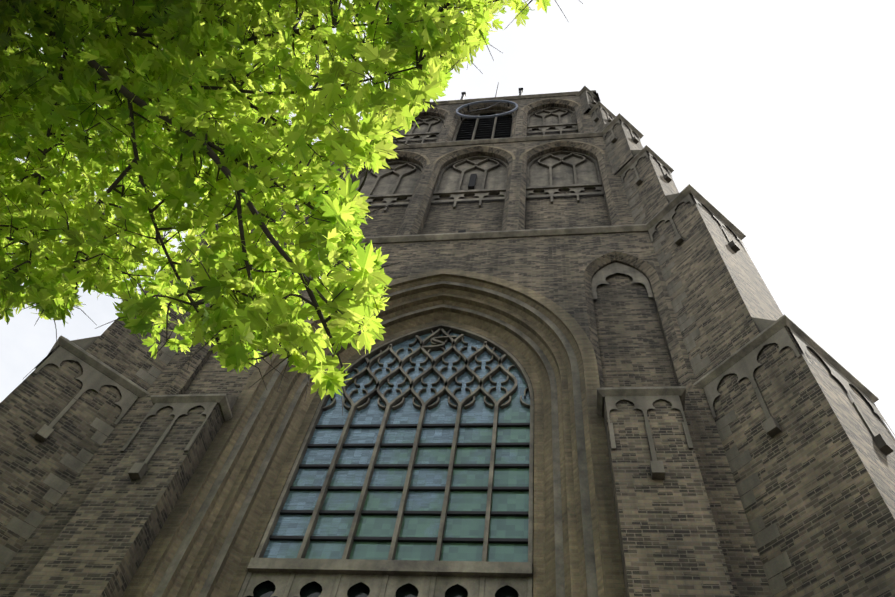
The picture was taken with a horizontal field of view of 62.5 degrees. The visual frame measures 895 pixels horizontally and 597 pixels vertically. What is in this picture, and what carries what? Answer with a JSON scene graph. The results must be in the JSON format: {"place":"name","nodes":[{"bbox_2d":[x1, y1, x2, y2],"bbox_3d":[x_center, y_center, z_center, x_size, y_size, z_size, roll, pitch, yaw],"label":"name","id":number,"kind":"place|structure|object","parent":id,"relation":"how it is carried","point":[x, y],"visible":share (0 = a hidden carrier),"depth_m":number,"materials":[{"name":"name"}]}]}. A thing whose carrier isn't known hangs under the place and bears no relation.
{"place":"outdoors","nodes":[
{"label":"outdoors","id":0,"kind":"place"},
{"bbox_2d":[0,0,582,414],"bbox_3d":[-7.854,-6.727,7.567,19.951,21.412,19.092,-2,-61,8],"label":"maple tree","id":1,"kind":"object","parent":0,"point":[185,74],"visible":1,"depth_m":5.62,"materials":[{"name":"green plant"}]},
{"bbox_2d":[0,86,894,596],"bbox_3d":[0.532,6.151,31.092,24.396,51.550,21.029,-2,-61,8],"label":"church tower","id":2,"kind":"structure","parent":0,"point":[594,362],"depth_m":18.89,"materials":[{"name":"brick"}]},
{"bbox_2d":[456,100,517,120],"bbox_3d":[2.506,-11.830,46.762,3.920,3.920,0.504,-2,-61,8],"label":"clock","id":3,"kind":"object","parent":2,"relation":"attached to","point":[488,116],"visible":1,"depth_m":46.56,"materials":[{"name":"grey metal"}]},
{"bbox_2d":[460,82,522,99],"bbox_3d":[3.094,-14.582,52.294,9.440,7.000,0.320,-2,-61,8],"label":"roof ironwork","id":4,"kind":"object","parent":2,"relation":"on","point":[463,96],"visible":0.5,"depth_m":51.98,"materials":[{"name":"black metal"}]},
{"bbox_2d":[0,0,894,437],"label":"sky","id":5,"kind":"structure","parent":0,"point":[780,114],"materials":[{"name":"white"}]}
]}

